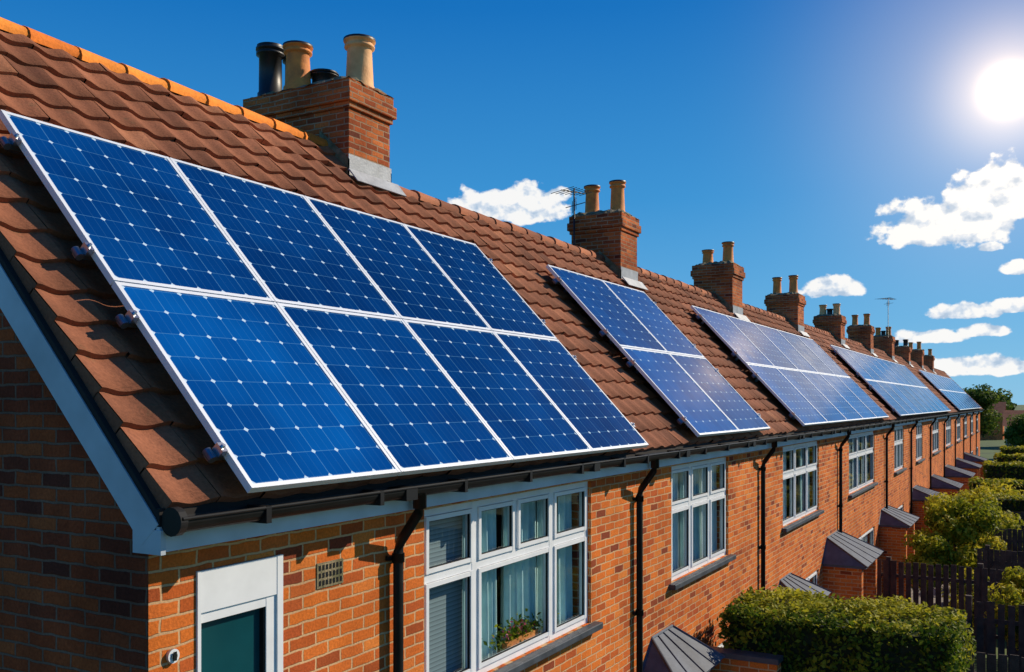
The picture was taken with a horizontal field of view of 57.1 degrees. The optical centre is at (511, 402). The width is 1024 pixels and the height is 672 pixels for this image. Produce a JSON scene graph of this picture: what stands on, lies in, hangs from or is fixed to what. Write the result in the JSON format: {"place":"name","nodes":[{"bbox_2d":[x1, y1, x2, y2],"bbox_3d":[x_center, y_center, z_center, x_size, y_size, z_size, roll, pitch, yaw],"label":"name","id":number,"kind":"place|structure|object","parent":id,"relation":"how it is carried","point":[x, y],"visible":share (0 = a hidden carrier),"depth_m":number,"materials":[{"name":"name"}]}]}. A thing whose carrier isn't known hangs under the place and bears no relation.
{"place":"outdoors","nodes":[
{"label":"outdoors","id":0,"kind":"place"},
{"bbox_2d":[0,0,1023,404],"label":"sky","id":1,"kind":"structure","parent":0,"point":[865,152],"materials":[{"name":"blue"}]},
{"bbox_2d":[483,608,559,651],"bbox_3d":[0.068,1.951,7.991,0.103,0.408,1.424,0,0,29],"label":"window plant","id":2,"kind":"object","parent":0,"point":[516,634],"depth_m":7.92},
{"bbox_2d":[742,306,887,425],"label":"roof","id":3,"kind":"structure","parent":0,"point":[759,317],"depth_m":23.64,"materials":[{"name":"tile"}]},
{"bbox_2d":[690,305,888,425],"bbox_3d":[6.618,-0.672,20.962,2.012,2.149,10.629,0,0,29],"label":"solar panel array","id":4,"kind":"object","parent":3,"relation":"on","point":[805,381],"visible":1,"depth_m":19.32,"materials":[{"name":"glass"}]},
{"bbox_2d":[804,326,914,420],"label":"roof","id":5,"kind":"structure","parent":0,"point":[824,341],"depth_m":28.12,"materials":[{"name":"tile"}]},
{"bbox_2d":[764,294,805,325],"bbox_3d":[7.858,-2.250,27.041,0.990,1.620,0.910,0,0,29],"label":"chimney stack","id":6,"kind":"object","parent":5,"relation":"on","point":[791,307],"visible":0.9,"depth_m":26.66,"materials":[{"name":"brick"}]},
{"bbox_2d":[768,292,804,296],"bbox_3d":[7.857,-3.090,27.041,0.964,0.112,0.893,0,0,29],"label":"flaunching","id":7,"kind":"object","parent":6,"relation":"on","point":[787,293],"visible":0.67,"depth_m":26.69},
{"bbox_2d":[772,275,797,293],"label":"chimney pots","id":8,"kind":"object","parent":7,"relation":"on","point":[793,285],"visible":0.92,"depth_m":26.87,"materials":[{"name":"ceramic"}]},
{"bbox_2d":[845,340,933,416],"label":"roof","id":9,"kind":"structure","parent":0,"point":[855,347],"depth_m":35.48,"materials":[{"name":"tile"}]},
{"bbox_2d":[813,315,846,339],"bbox_3d":[11.115,-2.220,32.895,0.990,1.560,0.910,0,0,29],"label":"chimney stack","id":10,"kind":"object","parent":9,"relation":"on","point":[835,325],"visible":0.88,"depth_m":32.50,"materials":[{"name":"brick"}]},
{"bbox_2d":[830,345,950,415],"bbox_3d":[14.942,-0.672,35.922,2.012,2.149,18.669,0,0,29],"label":"solar panel array","id":11,"kind":"object","parent":9,"relation":"attached to","point":[900,390],"visible":0.98,"depth_m":32.92,"materials":[{"name":"glass"}]},
{"bbox_2d":[882,582,950,608],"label":"garden path","id":12,"kind":"structure","parent":0,"point":[933,597],"depth_m":25.42,"materials":[{"name":"concrete"}]},
{"bbox_2d":[710,646,782,671],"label":"garden wall","id":13,"kind":"structure","parent":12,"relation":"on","point":[735,660],"depth_m":11.02,"materials":[{"name":"orange brick"}]},
{"bbox_2d":[823,559,876,602],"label":"porch walls","id":14,"kind":"structure","parent":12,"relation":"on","point":[848,583],"depth_m":18.64,"materials":[{"name":"brick"}]},
{"bbox_2d":[822,530,883,569],"bbox_3d":[7.078,2.991,19.464,0.877,0.518,2.331,0,0,29],"label":"porch canopy","id":15,"kind":"object","parent":14,"relation":"on","point":[843,550],"visible":1,"depth_m":18.91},
{"bbox_2d":[879,523,914,598],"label":"porch walls","id":16,"kind":"structure","parent":12,"relation":"on","point":[891,543],"depth_m":25.34,"materials":[{"name":"brick"}]},
{"bbox_2d":[878,505,919,527],"bbox_3d":[10.800,3.141,26.205,0.826,0.418,2.331,0,0,29],"label":"porch canopy","id":17,"kind":"object","parent":16,"relation":"on","point":[890,516],"visible":0.84,"depth_m":25.62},
{"bbox_2d":[912,501,931,551],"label":"porch walls","id":18,"kind":"structure","parent":12,"relation":"on","point":[917,508],"depth_m":32.01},
{"bbox_2d":[912,485,943,501],"bbox_3d":[14.557,3.141,32.754,1.025,0.418,2.232,0,0,29],"label":"porch canopy","id":19,"kind":"object","parent":18,"relation":"on","point":[920,493],"visible":0.74,"depth_m":32.23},
{"bbox_2d":[934,369,977,409],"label":"roof","id":20,"kind":"structure","parent":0,"point":[938,372],"depth_m":64.99,"materials":[{"name":"tile"}]},
{"bbox_2d":[919,370,980,409],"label":"solar panel array","id":21,"kind":"object","parent":20,"relation":"attached to","point":[955,394],"visible":1,"depth_m":56.15,"materials":[{"name":"glass"}]},
{"bbox_2d":[980,417,1003,439],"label":"walls","id":22,"kind":"structure","parent":0,"point":[998,436],"depth_m":133.41,"materials":[{"name":"orange brick"}]},
{"bbox_2d":[964,405,1023,671],"bbox_3d":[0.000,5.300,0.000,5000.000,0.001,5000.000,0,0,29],"label":"ground","id":23,"kind":"structure","parent":0,"point":[989,449],"depth_m":99.81,"materials":[{"name":"green plant"}]},
{"bbox_2d":[0,308,147,671],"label":"walls","id":24,"kind":"structure","parent":23,"relation":"on","point":[73,582],"depth_m":4.83,"materials":[{"name":"orange brick"}]},
{"bbox_2d":[0,29,617,508],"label":"roof","id":25,"kind":"structure","parent":24,"relation":"attached to","point":[162,435],"depth_m":5.54,"materials":[{"name":"tile"}]},
{"bbox_2d":[0,247,165,555],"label":"bargeboard","id":26,"kind":"object","parent":25,"relation":"attached to","point":[123,480],"visible":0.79,"depth_m":4.61,"materials":[{"name":"paint"}]},
{"bbox_2d":[0,17,388,181],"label":"ridge tiles","id":27,"kind":"object","parent":25,"relation":"on","point":[79,53],"visible":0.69,"depth_m":7.85,"materials":[{"name":"ceramic"}]},
{"bbox_2d":[243,77,396,167],"bbox_3d":[-2.137,-2.583,10.361,1.540,1.535,0.820,0,0,29],"label":"chimney stack","id":28,"kind":"object","parent":25,"relation":"on","point":[346,116],"visible":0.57,"depth_m":9.93,"materials":[{"name":"brick"}]},
{"bbox_2d":[244,76,392,99],"bbox_3d":[-2.137,-3.381,10.362,1.521,0.110,0.802,0,0,29],"label":"flaunching","id":29,"kind":"object","parent":28,"relation":"on","point":[334,78],"visible":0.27,"depth_m":9.96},
{"bbox_2d":[256,33,375,95],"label":"chimney pots","id":30,"kind":"object","parent":29,"relation":"on","point":[293,56],"visible":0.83,"depth_m":10.16,"materials":[{"name":"ceramic"}]},
{"bbox_2d":[319,130,406,196],"bbox_3d":[-1.602,-2.557,10.063,0.555,0.609,0.850,0,0,29],"label":"lead flashing","id":31,"kind":"object","parent":28,"relation":"attached to","point":[359,169],"visible":0.7,"depth_m":9.87,"materials":[{"name":"metal"}]},
{"bbox_2d":[0,110,648,492],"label":"solar panel array","id":32,"kind":"object","parent":25,"relation":"attached to","point":[294,340],"visible":1,"depth_m":6.34,"materials":[{"name":"glass"}]},
{"bbox_2d":[148,478,599,671],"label":"front wall","id":33,"kind":"structure","parent":23,"relation":"on","point":[346,625],"depth_m":5.76,"materials":[{"name":"orange brick"}]},
{"bbox_2d":[196,554,282,671],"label":"side window","id":34,"kind":"structure","parent":33,"relation":"attached to","point":[239,616],"depth_m":5.04,"materials":[{"name":"white plastic"}]},
{"bbox_2d":[316,558,342,588],"bbox_3d":[-1.091,1.025,5.642,0.010,0.150,0.240,0,0,29],"label":"air brick","id":35,"kind":"object","parent":33,"relation":"attached to","point":[329,573],"visible":1,"depth_m":5.63,"materials":[{"name":"beige plastic"}]},
{"bbox_2d":[156,454,614,551],"bbox_3d":[-0.394,0.595,6.748,0.170,0.205,5.390,0,0,29],"label":"fascia board","id":36,"kind":"object","parent":33,"relation":"attached to","point":[198,538],"visible":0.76,"depth_m":5.54,"materials":[{"name":"paint"}]},
{"bbox_2d":[161,457,627,671],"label":"gutter and downpipe","id":37,"kind":"object","parent":33,"relation":"attached to","point":[177,521],"visible":1,"depth_m":5.93,"materials":[{"name":"black plastic"}]},
{"bbox_2d":[424,481,587,671],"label":"window","id":38,"kind":"structure","parent":33,"relation":"attached to","point":[465,558],"depth_m":7.67,"materials":[{"name":"white plastic"}]},
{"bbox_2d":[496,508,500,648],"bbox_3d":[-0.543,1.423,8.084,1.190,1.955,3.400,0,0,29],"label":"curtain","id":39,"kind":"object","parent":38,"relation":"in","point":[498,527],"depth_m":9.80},
{"bbox_2d":[493,621,602,671],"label":"window sill","id":40,"kind":"structure","parent":33,"relation":"attached to","point":[536,656],"depth_m":8.09,"materials":[{"name":"concrete"}]},
{"bbox_2d":[600,450,758,671],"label":"front wall","id":41,"kind":"structure","parent":23,"relation":"on","point":[695,609],"depth_m":10.63,"materials":[{"name":"orange brick"}]},
{"bbox_2d":[643,624,724,671],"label":"porch canopy","id":42,"kind":"object","parent":41,"relation":"attached to","point":[672,648],"visible":1,"depth_m":10.50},
{"bbox_2d":[615,435,769,474],"bbox_3d":[2.387,0.595,11.746,0.170,0.205,6.050,0,0,29],"label":"fascia board","id":43,"kind":"object","parent":41,"relation":"attached to","point":[628,468],"visible":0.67,"depth_m":10.96,"materials":[{"name":"paint"}]},
{"bbox_2d":[403,196,771,453],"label":"roof","id":44,"kind":"structure","parent":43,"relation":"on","point":[521,262],"depth_m":11.22,"materials":[{"name":"tile"}]},
{"bbox_2d":[399,186,604,260],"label":"ridge tiles","id":45,"kind":"object","parent":44,"relation":"on","point":[418,195],"visible":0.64,"depth_m":12.21,"materials":[{"name":"ceramic"}]},
{"bbox_2d":[546,265,769,436],"bbox_3d":[2.109,-0.672,12.857,2.012,2.149,3.479,0,0,29],"label":"solar panel array","id":46,"kind":"object","parent":44,"relation":"attached to","point":[685,379],"visible":0.99,"depth_m":12.52,"materials":[{"name":"glass"}]},
{"bbox_2d":[672,457,725,580],"bbox_3d":[2.308,1.423,12.025,0.218,1.355,2.320,0,0,29],"label":"window","id":47,"kind":"structure","parent":41,"relation":"attached to","point":[696,494],"depth_m":12.24,"materials":[{"name":"white plastic"}]},
{"bbox_2d":[619,437,778,671],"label":"gutter and downpipe","id":48,"kind":"object","parent":41,"relation":"attached to","point":[654,459],"visible":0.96,"depth_m":9.89,"materials":[{"name":"black plastic"}]},
{"bbox_2d":[669,554,735,589],"bbox_3d":[2.443,2.134,11.949,0.119,0.063,2.520,0,0,29],"label":"window sill","id":49,"kind":"structure","parent":41,"relation":"attached to","point":[693,576],"depth_m":11.70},
{"bbox_2d":[759,437,836,597],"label":"front wall","id":50,"kind":"structure","parent":23,"relation":"on","point":[798,551],"depth_m":16.82,"materials":[{"name":"orange brick"}]},
{"bbox_2d":[637,271,846,434],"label":"roof","id":51,"kind":"structure","parent":50,"relation":"on","point":[674,302],"depth_m":16.27,"materials":[{"name":"tile"}]},
{"bbox_2d":[567,211,640,271],"bbox_3d":[1.542,-2.260,15.689,0.990,1.640,0.830,0,0,29],"label":"chimney stack","id":52,"kind":"object","parent":51,"relation":"on","point":[612,236],"visible":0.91,"depth_m":15.35,"materials":[{"name":"brick"}]},
{"bbox_2d":[551,186,590,244],"bbox_3d":[1.013,-3.010,15.464,0.537,1.020,0.611,0,0,-38],"label":"tv aerial","id":53,"kind":"object","parent":52,"relation":"attached to","point":[573,191],"visible":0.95,"depth_m":15.45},
{"bbox_2d":[572,209,635,217],"bbox_3d":[1.543,-3.110,15.688,0.971,0.111,0.810,0,0,29],"label":"flaunching","id":54,"kind":"object","parent":52,"relation":"on","point":[597,212],"visible":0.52,"depth_m":15.38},
{"bbox_2d":[584,180,625,212],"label":"chimney pots","id":55,"kind":"object","parent":54,"relation":"on","point":[617,187],"visible":0.87,"depth_m":15.53,"materials":[{"name":"ceramic"}]},
{"bbox_2d":[599,251,647,289],"bbox_3d":[1.837,-2.183,15.525,0.555,0.609,0.860,0,0,29],"label":"lead flashing","id":56,"kind":"object","parent":52,"relation":"attached to","point":[629,276],"visible":0.7,"depth_m":15.29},
{"bbox_2d":[637,267,717,297],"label":"ridge tiles","id":57,"kind":"object","parent":51,"relation":"on","point":[666,278],"visible":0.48,"depth_m":18.26,"materials":[{"name":"ceramic"}]},
{"bbox_2d":[690,263,744,307],"bbox_3d":[4.629,-2.213,21.113,0.990,1.674,0.910,0,0,29],"label":"chimney stack","id":58,"kind":"object","parent":51,"relation":"on","point":[724,281],"visible":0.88,"depth_m":20.73,"materials":[{"name":"brick"}]},
{"bbox_2d":[695,260,739,265],"bbox_3d":[4.629,-3.080,21.113,0.970,0.111,0.892,0,0,29],"label":"flaunching","id":59,"kind":"object","parent":58,"relation":"on","point":[716,262],"visible":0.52,"depth_m":20.77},
{"bbox_2d":[702,241,734,262],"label":"chimney pots","id":60,"kind":"object","parent":59,"relation":"on","point":[727,246],"visible":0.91,"depth_m":20.89,"materials":[{"name":"ceramic"}]},
{"bbox_2d":[713,291,750,321],"bbox_3d":[4.897,-2.151,20.963,0.615,0.673,0.940,0,0,29],"label":"lead flashing","id":61,"kind":"object","parent":58,"relation":"attached to","point":[737,311],"visible":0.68,"depth_m":20.68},
{"bbox_2d":[786,450,796,516],"bbox_3d":[4.659,1.423,17.434,1.190,1.955,3.600,0,0,29],"label":"room interior","id":62,"kind":"object","parent":50,"relation":"attached to","point":[787,485],"depth_m":18.98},
{"bbox_2d":[783,441,816,525],"bbox_3d":[5.162,1.423,17.154,0.218,1.355,3.000,0,0,29],"label":"window","id":63,"kind":"structure","parent":50,"relation":"attached to","point":[803,469],"depth_m":17.48,"materials":[{"name":"white plastic"}]},
{"bbox_2d":[781,510,823,531],"bbox_3d":[5.297,2.134,17.079,0.119,0.063,3.200,0,0,29],"label":"window sill","id":64,"kind":"structure","parent":50,"relation":"attached to","point":[801,521],"depth_m":16.76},
{"bbox_2d":[777,572,831,600],"bbox_3d":[4.879,3.141,15.767,0.628,0.418,1.728,0,0,29],"label":"porch canopy","id":65,"kind":"object","parent":50,"relation":"attached to","point":[792,580],"visible":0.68,"depth_m":15.98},
{"bbox_2d":[759,427,850,589],"bbox_3d":[5.479,2.862,17.150,0.293,4.675,6.500,0,0,29],"label":"gutter and downpipe","id":66,"kind":"object","parent":50,"relation":"attached to","point":[762,469],"visible":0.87,"depth_m":14.39,"materials":[{"name":"black plastic"}]},
{"bbox_2d":[770,426,844,447],"bbox_3d":[5.426,0.595,17.208,0.170,0.205,6.450,0,0,29],"label":"fascia board","id":67,"kind":"object","parent":50,"relation":"attached to","point":[790,442],"visible":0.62,"depth_m":16.66,"materials":[{"name":"paint"}]},
{"bbox_2d":[716,585,975,671],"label":"hedge","id":68,"kind":"object","parent":23,"relation":"on","point":[805,631],"visible":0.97,"depth_m":10.98,"materials":[{"name":"green plant"}]},
{"bbox_2d":[837,429,880,558],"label":"front wall","id":69,"kind":"structure","parent":23,"relation":"on","point":[861,514],"depth_m":22.92,"materials":[{"name":"orange brick"}]},
{"bbox_2d":[849,431,872,493],"bbox_3d":[8.492,1.423,23.140,0.218,1.355,3.900,0,0,29],"label":"window","id":70,"kind":"structure","parent":69,"relation":"attached to","point":[856,452],"depth_m":23.49,"materials":[{"name":"white plastic"}]},
{"bbox_2d":[838,422,891,532],"bbox_3d":[8.639,2.862,22.830,0.293,4.675,6.500,0,0,29],"label":"gutter and downpipe","id":71,"kind":"object","parent":69,"relation":"attached to","point":[840,450],"visible":0.67,"depth_m":20.14,"materials":[{"name":"black plastic"}]},
{"bbox_2d":[881,424,908,512],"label":"front wall","id":72,"kind":"structure","parent":23,"relation":"on","point":[898,490],"depth_m":28.30,"materials":[{"name":"orange brick"}]},
{"bbox_2d":[894,426,902,471],"bbox_3d":[11.944,1.423,29.345,0.216,1.355,2.300,0,0,29],"label":"window","id":73,"kind":"structure","parent":72,"relation":"attached to","point":[898,448],"depth_m":29.58,"materials":[{"name":"white plastic"}]},
{"bbox_2d":[884,418,917,508],"bbox_3d":[11.823,2.862,28.554,0.293,4.675,6.600,0,0,29],"label":"gutter and downpipe","id":74,"kind":"object","parent":72,"relation":"attached to","point":[893,423],"visible":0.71,"depth_m":26.39,"materials":[{"name":"black plastic"}]},
{"bbox_2d":[909,421,928,512],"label":"front wall","id":75,"kind":"structure","parent":23,"relation":"on","point":[920,473],"depth_m":35.02,"materials":[{"name":"orange brick"}]},
{"bbox_2d":[916,423,921,460],"bbox_3d":[14.789,1.423,34.456,0.216,1.355,2.200,0,0,29],"label":"window","id":76,"kind":"structure","parent":75,"relation":"attached to","point":[918,441],"depth_m":34.66,"materials":[{"name":"white plastic"}]},
{"bbox_2d":[909,416,935,513],"bbox_3d":[15.056,2.862,34.365,0.293,4.675,6.700,0,0,29],"label":"gutter and downpipe","id":77,"kind":"object","parent":75,"relation":"attached to","point":[911,433],"visible":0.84,"depth_m":31.64,"materials":[{"name":"black plastic"}]},
{"bbox_2d":[901,530,957,603],"bbox_3d":[10.425,4.241,23.502,1.340,2.144,1.412,0,0,29],"label":"garden shrub","id":78,"kind":"object","parent":23,"relation":"on","point":[932,545],"visible":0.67,"depth_m":23.27,"materials":[{"name":"green plant"}]},
{"bbox_2d":[929,419,942,486],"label":"front wall","id":79,"kind":"structure","parent":23,"relation":"on","point":[937,464],"depth_m":41.39,"materials":[{"name":"orange brick"}]},
{"bbox_2d":[874,349,947,414],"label":"roof","id":80,"kind":"structure","parent":79,"relation":"on","point":[882,355],"depth_m":41.40,"materials":[{"name":"tile"}]},
{"bbox_2d":[846,326,874,348],"bbox_3d":[14.373,-2.280,38.750,0.990,1.680,0.910,0,0,29],"label":"chimney stack","id":81,"kind":"object","parent":80,"relation":"on","point":[864,335],"visible":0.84,"depth_m":38.38,"materials":[{"name":"brick"}]},
{"bbox_2d":[932,420,937,452],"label":"window","id":82,"kind":"structure","parent":79,"relation":"attached to","point":[934,436],"depth_m":40.18,"materials":[{"name":"white plastic"}]},
{"bbox_2d":[929,414,949,488],"bbox_3d":[18.265,2.862,40.132,0.293,4.675,6.500,0,0,29],"label":"gutter and downpipe","id":83,"kind":"object","parent":79,"relation":"attached to","point":[930,428],"visible":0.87,"depth_m":37.49,"materials":[{"name":"black plastic"}]},
{"bbox_2d":[932,474,963,488],"bbox_3d":[17.810,3.216,38.497,1.125,0.468,2.233,0,0,29],"label":"porch canopy","id":84,"kind":"object","parent":79,"relation":"attached to","point":[939,482],"visible":0.81,"depth_m":37.88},
{"bbox_2d":[877,556,1018,656],"bbox_3d":[12.858,4.335,17.977,11.108,1.930,0.120,0,0,29],"label":"wooden fence","id":85,"kind":"object","parent":23,"relation":"on","point":[980,581],"visible":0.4,"depth_m":19.99,"materials":[{"name":"brown wood"}]},
{"bbox_2d":[943,417,953,475],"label":"front wall","id":86,"kind":"structure","parent":23,"relation":"on","point":[949,455],"depth_m":46.46,"materials":[{"name":"orange brick"}]},
{"bbox_2d":[895,356,957,413],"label":"roof","id":87,"kind":"structure","parent":86,"relation":"on","point":[901,361],"depth_m":47.75,"materials":[{"name":"tile"}]},
{"bbox_2d":[874,336,895,355],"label":"chimney stack","id":88,"kind":"object","parent":87,"relation":"on","point":[886,343],"visible":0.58,"depth_m":44.05,"materials":[{"name":"brick"}]},
{"bbox_2d":[945,464,975,477],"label":"porch canopy","id":89,"kind":"object","parent":86,"relation":"attached to","point":[952,471],"visible":0.88,"depth_m":43.66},
{"bbox_2d":[954,415,961,465],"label":"front wall","id":90,"kind":"structure","parent":23,"relation":"on","point":[959,450],"depth_m":51.91,"materials":[{"name":"orange brick"}]},
{"bbox_2d":[911,362,965,411],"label":"roof","id":91,"kind":"structure","parent":90,"relation":"on","point":[917,367],"depth_m":50.71,"materials":[{"name":"tile"}]},
{"bbox_2d":[894,347,911,361],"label":"chimney stack","id":92,"kind":"object","parent":91,"relation":"on","point":[904,352],"visible":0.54,"depth_m":49.91,"materials":[{"name":"brick"}]},
{"bbox_2d":[956,457,981,468],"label":"porch canopy","id":93,"kind":"object","parent":90,"relation":"attached to","point":[962,463],"visible":0.81,"depth_m":49.56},
{"bbox_2d":[911,492,1006,598],"bbox_3d":[11.288,3.815,23.967,2.059,3.012,2.163,0,0,-28],"label":"garden shrub","id":94,"kind":"object","parent":23,"relation":"on","point":[952,521],"visible":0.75,"depth_m":23.77,"materials":[{"name":"green plant"}]},
{"bbox_2d":[962,414,968,458],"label":"front wall","id":95,"kind":"structure","parent":23,"relation":"on","point":[966,445],"depth_m":57.12,"materials":[{"name":"orange brick"}]},
{"bbox_2d":[941,568,996,632],"bbox_3d":[10.323,4.503,21.132,1.336,1.620,1.441,0,0,29],"label":"garden shrub","id":96,"kind":"object","parent":23,"relation":"on","point":[965,594],"visible":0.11,"depth_m":21.00,"materials":[{"name":"green plant"}]},
{"bbox_2d":[925,485,1023,546],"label":"garden shrub","id":97,"kind":"object","parent":23,"relation":"on","point":[1010,520],"visible":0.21,"depth_m":29.17,"materials":[{"name":"green plant"}]},
{"bbox_2d":[963,383,1003,437],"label":"garden tree","id":98,"kind":"object","parent":23,"relation":"on","point":[986,401],"visible":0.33,"depth_m":77.83,"materials":[{"name":"green plant"}]},
{"bbox_2d":[957,491,1023,528],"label":"hedge","id":99,"kind":"object","parent":23,"relation":"on","point":[1012,503],"visible":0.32,"depth_m":32.80,"materials":[{"name":"green plant"}]},
{"bbox_2d":[965,595,1023,671],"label":"wooden fence","id":100,"kind":"object","parent":23,"relation":"on","point":[990,620],"visible":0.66,"depth_m":15.91,"materials":[{"name":"brown wood"}]},
{"bbox_2d":[965,476,1023,496],"bbox_3d":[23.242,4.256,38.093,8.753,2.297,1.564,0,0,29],"label":"hedge","id":101,"kind":"object","parent":23,"relation":"on","point":[974,482],"visible":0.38,"depth_m":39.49,"materials":[{"name":"green plant"}]},
{"bbox_2d":[966,650,1023,671],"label":"wooden fence","id":102,"kind":"object","parent":23,"relation":"on","point":[1014,663],"visible":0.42,"depth_m":12.91,"materials":[{"name":"brown wood"}]},
{"bbox_2d":[977,545,1023,598],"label":"wooden fence","id":103,"kind":"object","parent":23,"relation":"on","point":[989,558],"visible":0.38,"depth_m":22.40,"materials":[{"name":"brown wood"}]},
{"bbox_2d":[985,385,1016,409],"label":"tree line","id":104,"kind":"object","parent":23,"relation":"on","point":[1004,397],"depth_m":304.77,"materials":[{"name":"green plant"}]},
{"bbox_2d":[981,460,1023,480],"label":"hedge","id":105,"kind":"object","parent":23,"relation":"on","point":[992,470],"visible":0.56,"depth_m":45.81,"materials":[{"name":"green plant"}]},
{"bbox_2d":[984,566,1023,649],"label":"garden shrub","id":106,"kind":"object","parent":23,"relation":"on","point":[1012,584],"visible":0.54,"depth_m":16.38,"materials":[{"name":"green plant"}]},
{"bbox_2d":[991,528,1023,568],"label":"wooden fence","id":107,"kind":"object","parent":23,"relation":"on","point":[1010,537],"visible":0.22,"depth_m":25.26,"materials":[{"name":"brown wood"}]},
{"bbox_2d":[993,452,1023,462],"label":"hedge","id":108,"kind":"object","parent":23,"relation":"on","point":[1002,457],"visible":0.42,"depth_m":53.16,"materials":[{"name":"green plant"}]},
{"bbox_2d":[999,445,1023,454],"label":"hedge","id":109,"kind":"object","parent":23,"relation":"on","point":[1005,449],"visible":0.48,"depth_m":62.02,"materials":[{"name":"green plant"}]},
{"bbox_2d":[1002,413,1023,446],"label":"garden tree","id":110,"kind":"object","parent":23,"relation":"on","point":[1013,435],"visible":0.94,"depth_m":87.97,"materials":[{"name":"green plant"}]},
{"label":"walls","id":111,"kind":"object","parent":23,"relation":"on","visible":0},
{"bbox_2d":[1002,410,1023,425],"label":"roof","id":112,"kind":"structure","parent":111,"relation":"on","point":[1006,413],"depth_m":109.89,"materials":[{"name":"tile"}]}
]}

